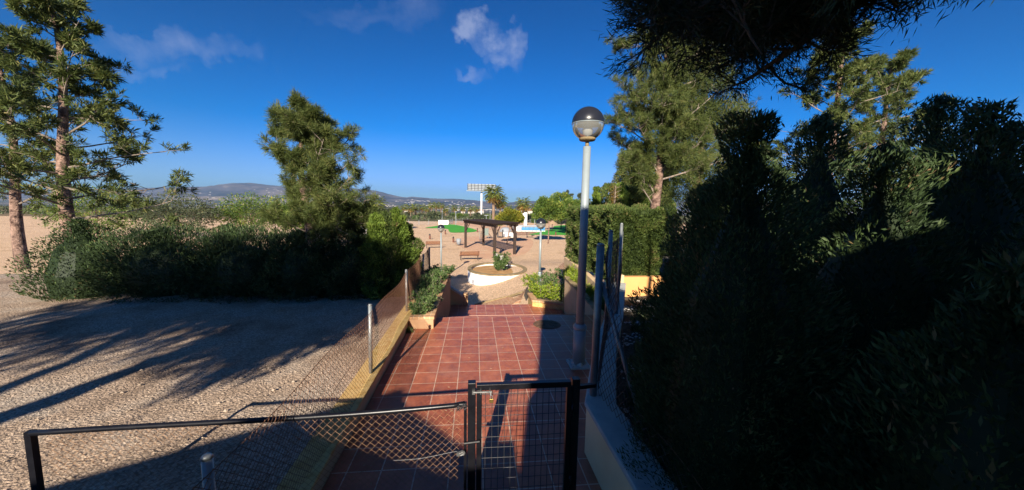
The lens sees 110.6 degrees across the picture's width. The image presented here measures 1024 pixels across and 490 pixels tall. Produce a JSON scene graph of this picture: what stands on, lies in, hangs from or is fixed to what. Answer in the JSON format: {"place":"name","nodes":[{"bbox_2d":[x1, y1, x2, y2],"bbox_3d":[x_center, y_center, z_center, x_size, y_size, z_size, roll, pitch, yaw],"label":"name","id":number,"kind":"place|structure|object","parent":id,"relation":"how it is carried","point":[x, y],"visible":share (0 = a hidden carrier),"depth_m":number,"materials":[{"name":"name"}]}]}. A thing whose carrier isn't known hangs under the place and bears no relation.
{"place":"outdoors","nodes":[
{"label":"outdoors","id":0,"kind":"place"},
{"bbox_2d":[0,273,424,489],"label":"garden gravel","id":1,"kind":"structure","parent":0,"point":[42,338],"depth_m":4.88,"materials":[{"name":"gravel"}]},
{"bbox_2d":[2,217,128,301],"bbox_3d":[-10.874,0.389,8.995,2.296,2.213,2.238,0,6,-6],"label":"shrub","id":2,"kind":"object","parent":1,"relation":"on","point":[66,256],"visible":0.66,"depth_m":8.50,"materials":[{"name":"green plant"}]},
{"bbox_2d":[0,0,199,240],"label":"pine tree","id":3,"kind":"object","parent":1,"relation":"on","point":[68,37],"visible":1,"depth_m":9.34,"materials":[{"name":"green plant"}]},
{"bbox_2d":[105,226,200,297],"bbox_3d":[-9.231,0.477,9.413,2.181,2.005,1.958,0,6,-6],"label":"bush","id":4,"kind":"object","parent":1,"relation":"on","point":[125,285],"visible":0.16,"depth_m":8.82,"materials":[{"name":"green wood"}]},
{"bbox_2d":[191,223,260,292],"bbox_3d":[-7.801,0.413,9.919,2.042,2.072,2.087,0,6,-6],"label":"bush","id":5,"kind":"object","parent":1,"relation":"on","point":[219,228],"visible":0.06,"depth_m":9.67,"materials":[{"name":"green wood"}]},
{"bbox_2d":[70,218,418,303],"bbox_3d":[-6.648,0.652,9.322,8.356,2.855,2.546,0,6,-6],"label":"clipped hedge","id":6,"kind":"object","parent":1,"relation":"on","point":[301,270],"visible":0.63,"depth_m":8.72,"materials":[{"name":"plant"}]},
{"bbox_2d":[274,228,302,294],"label":"cypress tree","id":7,"kind":"object","parent":1,"relation":"on","point":[281,254],"visible":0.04,"depth_m":9.43,"materials":[{"name":"plant"}]},
{"bbox_2d":[253,88,391,246],"bbox_3d":[-4.785,-1.254,8.958,3.268,5.240,2.345,0,6,-6],"label":"pine tree","id":8,"kind":"object","parent":1,"relation":"on","point":[321,183],"visible":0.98,"depth_m":8.71,"materials":[{"name":"green plant"}]},
{"bbox_2d":[335,229,366,248],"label":"cypress tree","id":9,"kind":"object","parent":1,"relation":"on","point":[354,239],"visible":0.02,"depth_m":9.77,"materials":[{"name":"plant"}]},
{"bbox_2d":[357,212,393,299],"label":"cypress tree","id":10,"kind":"object","parent":1,"relation":"on","point":[373,231],"visible":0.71,"depth_m":9.02,"materials":[{"name":"plant"}]},
{"bbox_2d":[363,211,405,297],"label":"cypress tree","id":11,"kind":"object","parent":1,"relation":"on","point":[388,220],"visible":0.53,"depth_m":9.17,"materials":[{"name":"plant"}]},
{"bbox_2d":[380,206,421,296],"bbox_3d":[-3.140,0.262,9.582,1.208,2.608,1.229,3,7,20],"label":"cypress tree","id":12,"kind":"object","parent":1,"relation":"on","point":[402,233],"visible":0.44,"depth_m":9.39,"materials":[{"name":"plant"}]},
{"bbox_2d":[405,222,424,285],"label":"cypress tree","id":13,"kind":"object","parent":1,"relation":"on","point":[418,243],"visible":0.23,"depth_m":9.82,"materials":[{"name":"plant"}]},
{"bbox_2d":[0,216,684,304],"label":"gravel ground","id":14,"kind":"structure","parent":0,"point":[552,254],"depth_m":37.23,"materials":[{"name":"gravel"}]},
{"bbox_2d":[0,36,115,269],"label":"pine tree","id":15,"kind":"object","parent":14,"relation":"on","point":[18,238],"visible":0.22,"depth_m":14.73,"materials":[{"name":"green plant"}]},
{"bbox_2d":[27,184,146,234],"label":"tree","id":16,"kind":"object","parent":14,"relation":"on","point":[95,220],"visible":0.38,"depth_m":41.55,"materials":[{"name":"green plant"}]},
{"bbox_2d":[126,189,222,240],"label":"tree","id":17,"kind":"object","parent":14,"relation":"on","point":[195,216],"visible":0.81,"depth_m":40.20,"materials":[{"name":"green plant"}]},
{"bbox_2d":[211,191,282,229],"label":"tree","id":18,"kind":"object","parent":14,"relation":"on","point":[227,213],"visible":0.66,"depth_m":45.07,"materials":[{"name":"green plant"}]},
{"bbox_2d":[266,195,314,228],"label":"tree","id":19,"kind":"object","parent":14,"relation":"on","point":[285,207],"visible":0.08,"depth_m":36.32,"materials":[{"name":"green plant"}]},
{"bbox_2d":[368,196,388,209],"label":"palm tree","id":20,"kind":"object","parent":14,"relation":"on","point":[379,202],"visible":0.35,"depth_m":66.94,"materials":[{"name":"plant"}]},
{"bbox_2d":[426,241,439,247],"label":"park bench","id":21,"kind":"object","parent":14,"relation":"on","point":[432,242],"visible":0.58,"depth_m":41.16,"materials":[{"name":"wood"}]},
{"bbox_2d":[437,224,444,270],"bbox_3d":[-4.818,0.461,24.123,0.478,3.723,0.478,0,6,-6],"label":"street lamp","id":22,"kind":"object","parent":14,"relation":"on","point":[440,226],"visible":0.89,"depth_m":24.00,"materials":[{"name":"metal"}]},
{"bbox_2d":[438,220,448,224],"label":"ball wall","id":23,"kind":"structure","parent":14,"relation":"on","point":[444,222],"depth_m":93.28,"materials":[{"name":"white paint"}]},
{"bbox_2d":[450,278,467,304],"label":"stair parapet","id":24,"kind":"structure","parent":14,"relation":"on","point":[457,297],"depth_m":12.95,"materials":[{"name":"concrete"}]},
{"bbox_2d":[459,251,479,259],"bbox_3d":[-3.925,0.972,32.689,1.800,0.889,0.662,-1,6,-14],"label":"park bench","id":25,"kind":"object","parent":14,"relation":"on","point":[468,253],"visible":0.99,"depth_m":32.48,"materials":[{"name":"wood"}]},
{"bbox_2d":[454,236,532,258],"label":"red sand","id":26,"kind":"structure","parent":14,"relation":"on","point":[524,245],"depth_m":44.73,"materials":[{"name":"sand"}]},
{"bbox_2d":[462,219,519,256],"bbox_3d":[-2.626,-1.005,39.833,3.770,3.430,11.710,-2,7,-26],"label":"pergola","id":27,"kind":"object","parent":26,"relation":"on","point":[493,224],"visible":0.88,"depth_m":37.27,"materials":[{"name":"wood"}]},
{"bbox_2d":[494,207,524,243],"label":"tree","id":28,"kind":"object","parent":26,"relation":"on","point":[511,215],"visible":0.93,"depth_m":45.49,"materials":[{"name":"green plant"}]},
{"bbox_2d":[483,184,503,219],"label":"palm tree","id":29,"kind":"object","parent":14,"relation":"on","point":[493,194],"visible":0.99,"depth_m":107.14,"materials":[{"name":"plant"}]},
{"bbox_2d":[467,262,526,284],"bbox_3d":[-1.006,2.225,24.113,4.019,1.350,5.075,0,6,-6],"label":"round planter","id":30,"kind":"object","parent":14,"relation":"on","point":[486,273],"visible":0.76,"depth_m":22.71,"materials":[{"name":"white paint"}]},
{"bbox_2d":[491,251,510,270],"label":"oleander bush","id":31,"kind":"object","parent":30,"relation":"in","point":[499,263],"visible":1,"depth_m":23.65,"materials":[{"name":"green plant"}]},
{"bbox_2d":[449,304,564,315],"bbox_3d":[-0.219,2.665,12.511,3.960,0.800,1.278,0,6,-6],"label":"stair landing","id":32,"kind":"object","parent":14,"relation":"on","point":[490,310],"visible":0.15,"depth_m":12.35,"materials":[{"name":"tile"}]},
{"bbox_2d":[474,273,552,304],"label":"path kerb","id":33,"kind":"structure","parent":14,"relation":"on","point":[515,294],"depth_m":17.84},
{"bbox_2d":[515,196,530,222],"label":"palm tree","id":34,"kind":"object","parent":14,"relation":"on","point":[523,206],"visible":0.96,"depth_m":107.56,"materials":[{"name":"plant"}]},
{"bbox_2d":[524,286,561,300],"bbox_3d":[1.590,2.166,16.027,2.050,0.513,4.311,3,6,15],"label":"planting bed","id":35,"kind":"object","parent":14,"relation":"on","point":[525,294],"visible":0.06,"depth_m":15.76,"materials":[{"name":"soil"}]},
{"bbox_2d":[520,271,539,287],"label":"shrub","id":36,"kind":"object","parent":35,"relation":"on","point":[536,276],"visible":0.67,"depth_m":16.02,"materials":[{"name":"green plant"}]},
{"bbox_2d":[536,218,545,284],"bbox_3d":[1.325,0.354,16.668,0.478,3.212,0.478,0,6,-6],"label":"street lamp","id":37,"kind":"object","parent":35,"relation":"on","point":[540,221],"visible":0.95,"depth_m":16.55,"materials":[{"name":"metal"}]},
{"bbox_2d":[529,274,558,292],"bbox_3d":[1.303,1.639,14.737,1.290,0.872,1.004,0,6,-6],"label":"shrub","id":38,"kind":"object","parent":35,"relation":"on","point":[541,282],"visible":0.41,"depth_m":14.82,"materials":[{"name":"green plant"}]},
{"bbox_2d":[542,268,562,282],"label":"shrub","id":39,"kind":"object","parent":35,"relation":"on","point":[545,274],"visible":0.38,"depth_m":15.04,"materials":[{"name":"green plant"}]},
{"bbox_2d":[527,293,563,311],"bbox_3d":[1.478,2.739,13.316,1.615,1.540,1.778,0,6,-6],"label":"planter box","id":40,"kind":"object","parent":14,"relation":"on","point":[545,302],"visible":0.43,"depth_m":12.80,"materials":[{"name":"concrete"}]},
{"bbox_2d":[528,281,553,298],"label":"shrub","id":41,"kind":"object","parent":40,"relation":"on","point":[541,294],"visible":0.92,"depth_m":13.47,"materials":[{"name":"green plant"}]},
{"bbox_2d":[542,280,563,300],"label":"shrub","id":42,"kind":"object","parent":40,"relation":"on","point":[552,295],"visible":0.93,"depth_m":13.05,"materials":[{"name":"green plant"}]},
{"bbox_2d":[549,272,563,299],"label":"shrub","id":43,"kind":"object","parent":40,"relation":"in","point":[554,279],"visible":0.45,"depth_m":13.38,"materials":[{"name":"green plant"}]},
{"bbox_2d":[530,195,569,243],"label":"tree","id":44,"kind":"object","parent":14,"relation":"on","point":[544,208],"visible":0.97,"depth_m":47.48,"materials":[{"name":"green plant"}]},
{"bbox_2d":[550,191,572,228],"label":"tree","id":45,"kind":"object","parent":14,"relation":"on","point":[556,196],"visible":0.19,"depth_m":69.93,"materials":[{"name":"green plant"}]},
{"bbox_2d":[561,197,580,219],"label":"tree","id":46,"kind":"object","parent":14,"relation":"on","point":[574,202],"visible":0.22,"depth_m":62.30,"materials":[{"name":"green plant"}]},
{"bbox_2d":[590,186,601,205],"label":"cypress tree","id":47,"kind":"object","parent":14,"relation":"on","point":[596,197],"visible":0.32,"depth_m":26.36,"materials":[{"name":"green plant"}]},
{"bbox_2d":[600,173,622,204],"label":"tree","id":48,"kind":"object","parent":14,"relation":"on","point":[612,197],"visible":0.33,"depth_m":26.42,"materials":[{"name":"plant"}]},
{"bbox_2d":[616,182,630,206],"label":"cypress tree","id":49,"kind":"object","parent":14,"relation":"on","point":[623,192],"visible":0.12,"depth_m":26.95,"materials":[{"name":"green plant"}]},
{"bbox_2d":[622,185,643,206],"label":"cypress tree","id":50,"kind":"object","parent":14,"relation":"on","point":[633,199],"visible":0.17,"depth_m":27.29,"materials":[{"name":"plant"}]},
{"bbox_2d":[611,140,665,185],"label":"pine tree","id":51,"kind":"object","parent":14,"relation":"on","point":[622,172],"visible":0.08,"depth_m":30.50,"materials":[{"name":"green plant"}]},
{"bbox_2d":[638,184,652,207],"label":"cypress tree","id":52,"kind":"object","parent":14,"relation":"on","point":[644,201],"visible":0.06,"depth_m":27.61,"materials":[{"name":"plant"}]},
{"bbox_2d":[657,182,681,255],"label":"cypress tree","id":53,"kind":"object","parent":14,"relation":"on","point":[671,208],"visible":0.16,"depth_m":28.24,"materials":[{"name":"plant"}]},
{"bbox_2d":[0,206,686,224],"bbox_3d":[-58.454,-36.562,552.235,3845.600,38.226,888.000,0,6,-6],"label":"field ground","id":54,"kind":"structure","parent":0,"point":[102,212],"depth_m":125.20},
{"bbox_2d":[0,205,690,223],"bbox_3d":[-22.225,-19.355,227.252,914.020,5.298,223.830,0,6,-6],"label":"scrub","id":55,"kind":"object","parent":54,"relation":"on","point":[83,210],"visible":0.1,"depth_m":148.22,"materials":[{"name":"green plant"}]},
{"bbox_2d":[406,204,415,215],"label":"palm tree","id":56,"kind":"object","parent":54,"relation":"on","point":[410,210],"visible":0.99,"depth_m":170.68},
{"bbox_2d":[426,210,440,218],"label":"bush","id":57,"kind":"object","parent":54,"relation":"on","point":[435,214],"visible":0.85,"depth_m":136.25,"materials":[{"name":"green plant"}]},
{"bbox_2d":[466,183,495,213],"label":"billboard","id":58,"kind":"object","parent":54,"relation":"on","point":[478,187],"visible":0.77,"depth_m":147.59,"materials":[{"name":"metal"}]},
{"bbox_2d":[0,196,859,215],"bbox_3d":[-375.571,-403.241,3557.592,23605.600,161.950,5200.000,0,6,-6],"label":"valley ground","id":59,"kind":"structure","parent":0,"point":[211,198],"depth_m":5108.55,"materials":[{"name":"plant"}]},
{"bbox_2d":[42,191,538,211],"bbox_3d":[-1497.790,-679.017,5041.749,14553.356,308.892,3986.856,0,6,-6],"label":"distant town","id":60,"kind":"object","parent":59,"relation":"on","point":[412,202],"visible":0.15,"depth_m":5946.65},
{"bbox_2d":[0,183,861,208],"bbox_3d":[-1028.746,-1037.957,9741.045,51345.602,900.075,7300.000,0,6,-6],"label":"hills","id":61,"kind":"structure","parent":0,"point":[239,188],"depth_m":6714.47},
{"bbox_2d":[426,224,476,232],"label":"artificial lawn","id":62,"kind":"structure","parent":0,"point":[452,228],"depth_m":77.57,"materials":[{"name":"plastic"}]},
{"bbox_2d":[322,315,603,489],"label":"terrace floor","id":63,"kind":"structure","parent":0,"point":[461,353],"depth_m":4.40,"materials":[{"name":"tile"}]},
{"bbox_2d":[23,401,467,489],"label":"railing panel","id":64,"kind":"object","parent":63,"relation":"on","point":[33,455],"visible":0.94,"depth_m":2.57,"materials":[{"name":"black paint"}]},
{"bbox_2d":[275,288,426,489],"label":"kerb wall","id":65,"kind":"structure","parent":63,"relation":"on","point":[367,389],"depth_m":3.79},
{"bbox_2d":[192,247,429,489],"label":"chain link fence","id":66,"kind":"object","parent":65,"relation":"on","point":[208,480],"visible":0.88,"depth_m":3.34,"materials":[{"name":"metal"}]},
{"bbox_2d":[409,273,449,328],"bbox_3d":[-2.123,2.587,9.903,0.500,2.850,5.220,0,6,-6],"label":"planter box","id":67,"kind":"object","parent":63,"relation":"on","point":[427,320],"visible":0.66,"depth_m":8.01,"materials":[{"name":"concrete"}]},
{"bbox_2d":[408,295,436,314],"bbox_3d":[-1.939,1.324,7.561,0.666,0.484,0.666,0,6,-6],"label":"shrub","id":68,"kind":"object","parent":67,"relation":"in","point":[416,307],"visible":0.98,"depth_m":7.48,"materials":[{"name":"green plant"}]},
{"bbox_2d":[408,288,438,304],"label":"shrub","id":69,"kind":"object","parent":67,"relation":"in","point":[421,293],"visible":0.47,"depth_m":8.20,"materials":[{"name":"green plant"}]},
{"bbox_2d":[411,276,444,296],"bbox_3d":[-2.145,1.063,9.140,0.873,0.574,0.824,0,6,-6],"label":"shrub","id":70,"kind":"object","parent":67,"relation":"in","point":[436,285],"visible":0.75,"depth_m":8.98,"materials":[{"name":"green plant"}]},
{"bbox_2d":[420,270,446,288],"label":"shrub","id":71,"kind":"object","parent":67,"relation":"in","point":[426,278],"visible":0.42,"depth_m":9.71,"materials":[{"name":"green plant"}]},
{"bbox_2d":[424,265,449,280],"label":"shrub","id":72,"kind":"object","parent":67,"relation":"in","point":[438,271],"visible":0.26,"depth_m":10.74,"materials":[{"name":"green plant"}]},
{"bbox_2d":[430,263,456,279],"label":"shrub","id":73,"kind":"object","parent":67,"relation":"in","point":[451,268],"visible":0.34,"depth_m":11.79,"materials":[{"name":"green plant"}]},
{"bbox_2d":[330,317,591,483],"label":"leaf litter","id":74,"kind":"object","parent":63,"relation":"on","point":[413,424],"visible":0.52,"depth_m":4.39,"materials":[{"name":"plant"}]},
{"bbox_2d":[464,376,595,489],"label":"metal gate","id":75,"kind":"structure","parent":63,"relation":"on","point":[573,386],"depth_m":2.78,"materials":[{"name":"metal"}]},
{"bbox_2d":[533,320,560,328],"bbox_3d":[0.750,1.696,7.610,0.600,0.020,0.600,0,6,-6],"label":"manhole cover","id":76,"kind":"object","parent":63,"relation":"on","point":[546,324],"visible":1,"depth_m":7.57,"materials":[{"name":"metal"}]},
{"bbox_2d":[566,106,604,369],"bbox_3d":[1.096,-0.059,5.450,0.478,3.983,0.478,0,6,-6],"label":"street lamp","id":77,"kind":"object","parent":63,"relation":"on","point":[587,119],"visible":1,"depth_m":5.40,"materials":[{"name":"white"}]},
{"bbox_2d":[584,283,677,489],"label":"boundary wall","id":78,"kind":"structure","parent":63,"relation":"on","point":[606,432],"depth_m":3.19,"materials":[{"name":"paint"}]},
{"bbox_2d":[590,223,702,489],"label":"chain link fence","id":79,"kind":"object","parent":78,"relation":"on","point":[609,315],"visible":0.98,"depth_m":3.59,"materials":[{"name":"metal"}]},
{"bbox_2d":[620,183,734,452],"bbox_3d":[1.910,0.777,3.534,1.569,2.815,1.485,0,6,-6],"label":"cypress tree","id":80,"kind":"object","parent":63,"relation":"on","point":[641,319],"visible":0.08,"depth_m":3.54,"materials":[{"name":"plant"}]},
{"bbox_2d":[449,221,512,229],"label":"sports court","id":81,"kind":"object","parent":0,"point":[475,225],"visible":0.28,"depth_m":90.80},
{"bbox_2d":[495,194,508,212],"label":"palm tree","id":82,"kind":"object","parent":81,"relation":"on","point":[500,205],"visible":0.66,"depth_m":110.77,"materials":[{"name":"plant"}]},
{"bbox_2d":[439,314,575,317],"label":"staircase","id":83,"kind":"structure","parent":0,"point":[511,315],"depth_m":9.57,"materials":[{"name":"tile"}]},
{"bbox_2d":[0,0,1023,202],"label":"sky","id":84,"kind":"structure","parent":0,"point":[445,96],"materials":[{"name":"blue"}]},
{"bbox_2d":[477,263,563,304],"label":"brick path","id":85,"kind":"structure","parent":0,"point":[508,300],"depth_m":17.33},
{"bbox_2d":[512,231,536,234],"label":"pool paving","id":86,"kind":"structure","parent":0,"point":[524,232],"depth_m":68.97,"materials":[{"name":"brick"}]},
{"bbox_2d":[516,225,547,231],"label":"swimming pool","id":87,"kind":"structure","parent":86,"relation":"on","point":[527,228],"depth_m":72.62,"materials":[{"name":"white paint"}]},
{"bbox_2d":[531,225,571,234],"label":"artificial lawn","id":88,"kind":"structure","parent":0,"point":[559,230],"depth_m":72.83,"materials":[{"name":"plastic"}]},
{"bbox_2d":[564,256,816,489],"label":"garden soil","id":89,"kind":"structure","parent":0,"point":[629,349],"depth_m":5.96,"materials":[{"name":"soil"}]},
{"bbox_2d":[563,257,604,314],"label":"retaining wall","id":90,"kind":"structure","parent":89,"relation":"on","point":[570,296],"depth_m":11.35,"materials":[{"name":"paint"}]},
{"bbox_2d":[561,264,577,278],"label":"strap leaf plant","id":91,"kind":"object","parent":90,"relation":"on","point":[568,269],"visible":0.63,"depth_m":12.65,"materials":[{"name":"plant"}]},
{"bbox_2d":[567,271,586,283],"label":"strap leaf plant","id":92,"kind":"object","parent":90,"relation":"on","point":[575,276],"visible":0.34,"depth_m":11.69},
{"bbox_2d":[585,283,594,297],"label":"strap leaf plant","id":93,"kind":"object","parent":90,"relation":"on","point":[590,291],"visible":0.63,"depth_m":10.53,"materials":[{"name":"plant"}]},
{"bbox_2d":[586,293,604,309],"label":"strap leaf plant","id":94,"kind":"object","parent":90,"relation":"on","point":[603,303],"visible":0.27,"depth_m":9.62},
{"bbox_2d":[564,202,669,280],"bbox_3d":[3.210,-0.309,12.277,1.901,2.342,5.475,0,6,-6],"label":"clipped hedge","id":95,"kind":"object","parent":89,"relation":"on","point":[642,231],"visible":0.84,"depth_m":9.94,"materials":[{"name":"plant"}]},
{"bbox_2d":[614,273,665,296],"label":"garden wall","id":96,"kind":"structure","parent":89,"relation":"on","point":[633,283],"depth_m":9.65,"materials":[{"name":"paint"}]},
{"bbox_2d":[621,299,658,443],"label":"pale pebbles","id":97,"kind":"object","parent":89,"relation":"on","point":[625,343],"visible":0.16,"depth_m":6.52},
{"bbox_2d":[603,17,762,223],"bbox_3d":[5.545,-3.831,11.378,5.802,10.190,3.292,0,6,-6],"label":"pine tree","id":98,"kind":"object","parent":89,"relation":"on","point":[678,124],"visible":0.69,"depth_m":10.86,"materials":[{"name":"green plant"}]},
{"bbox_2d":[642,39,754,225],"bbox_3d":[8.808,-4.667,16.560,4.953,10.825,3.531,0,6,-6],"label":"pine tree","id":99,"kind":"object","parent":89,"relation":"on","point":[675,182],"visible":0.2,"depth_m":16.26,"materials":[{"name":"green plant"}]},
{"bbox_2d":[616,107,870,489],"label":"cypress tree","id":100,"kind":"object","parent":89,"relation":"on","point":[731,419],"visible":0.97,"depth_m":2.25,"materials":[{"name":"plant"}]},
{"bbox_2d":[759,166,798,226],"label":"cypress tree","id":101,"kind":"object","parent":89,"relation":"on","point":[778,183],"visible":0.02,"depth_m":7.21,"materials":[{"name":"plant"}]},
{"bbox_2d":[592,0,993,107],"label":"pine tree","id":102,"kind":"object","parent":89,"relation":"on","point":[745,32],"visible":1,"depth_m":1.63,"materials":[{"name":"green plant"}]},
{"bbox_2d":[762,110,874,336],"bbox_3d":[4.125,0.162,4.883,1.826,3.916,1.898,0,6,-6],"label":"cypress tree","id":103,"kind":"object","parent":89,"relation":"on","point":[816,174],"visible":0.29,"depth_m":4.62,"materials":[{"name":"plant"}]},
{"bbox_2d":[759,17,942,202],"bbox_3d":[11.562,-3.600,12.905,6.782,9.198,4.688,5,7,31],"label":"pine tree","id":104,"kind":"object","parent":89,"relation":"on","point":[856,69],"visible":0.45,"depth_m":12.23,"materials":[{"name":"green plant"}]},
{"bbox_2d":[806,44,966,188],"bbox_3d":[18.328,-4.398,17.295,5.967,10.076,5.492,0,6,-6],"label":"pine tree","id":105,"kind":"object","parent":89,"relation":"on","point":[902,60],"visible":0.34,"depth_m":16.89,"materials":[{"name":"green plant"}]},
{"bbox_2d":[774,137,1000,489],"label":"cypress tree","id":106,"kind":"object","parent":89,"relation":"on","point":[873,266],"visible":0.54,"depth_m":2.85,"materials":[{"name":"plant"}]},
{"bbox_2d":[777,250,1023,489],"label":"cypress tree","id":107,"kind":"object","parent":89,"relation":"on","point":[963,429],"visible":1,"depth_m":1.53,"materials":[{"name":"plant"}]},
{"bbox_2d":[847,92,1023,231],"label":"cypress tree","id":108,"kind":"object","parent":89,"relation":"on","point":[935,113],"visible":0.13,"depth_m":5.03,"materials":[{"name":"plant"}]},
{"bbox_2d":[895,97,1023,374],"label":"cypress tree","id":109,"kind":"object","parent":89,"relation":"on","point":[977,203],"visible":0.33,"depth_m":3.53,"materials":[{"name":"plant"}]},
{"bbox_2d":[938,217,1023,374],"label":"cypress tree","id":110,"kind":"object","parent":89,"relation":"on","point":[1014,231],"visible":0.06,"depth_m":2.81,"materials":[{"name":"plant"}]},
{"bbox_2d":[977,119,1023,208],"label":"cypress tree","id":111,"kind":"object","parent":89,"relation":"on","point":[1020,172],"visible":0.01,"depth_m":5.60,"materials":[{"name":"plant"}]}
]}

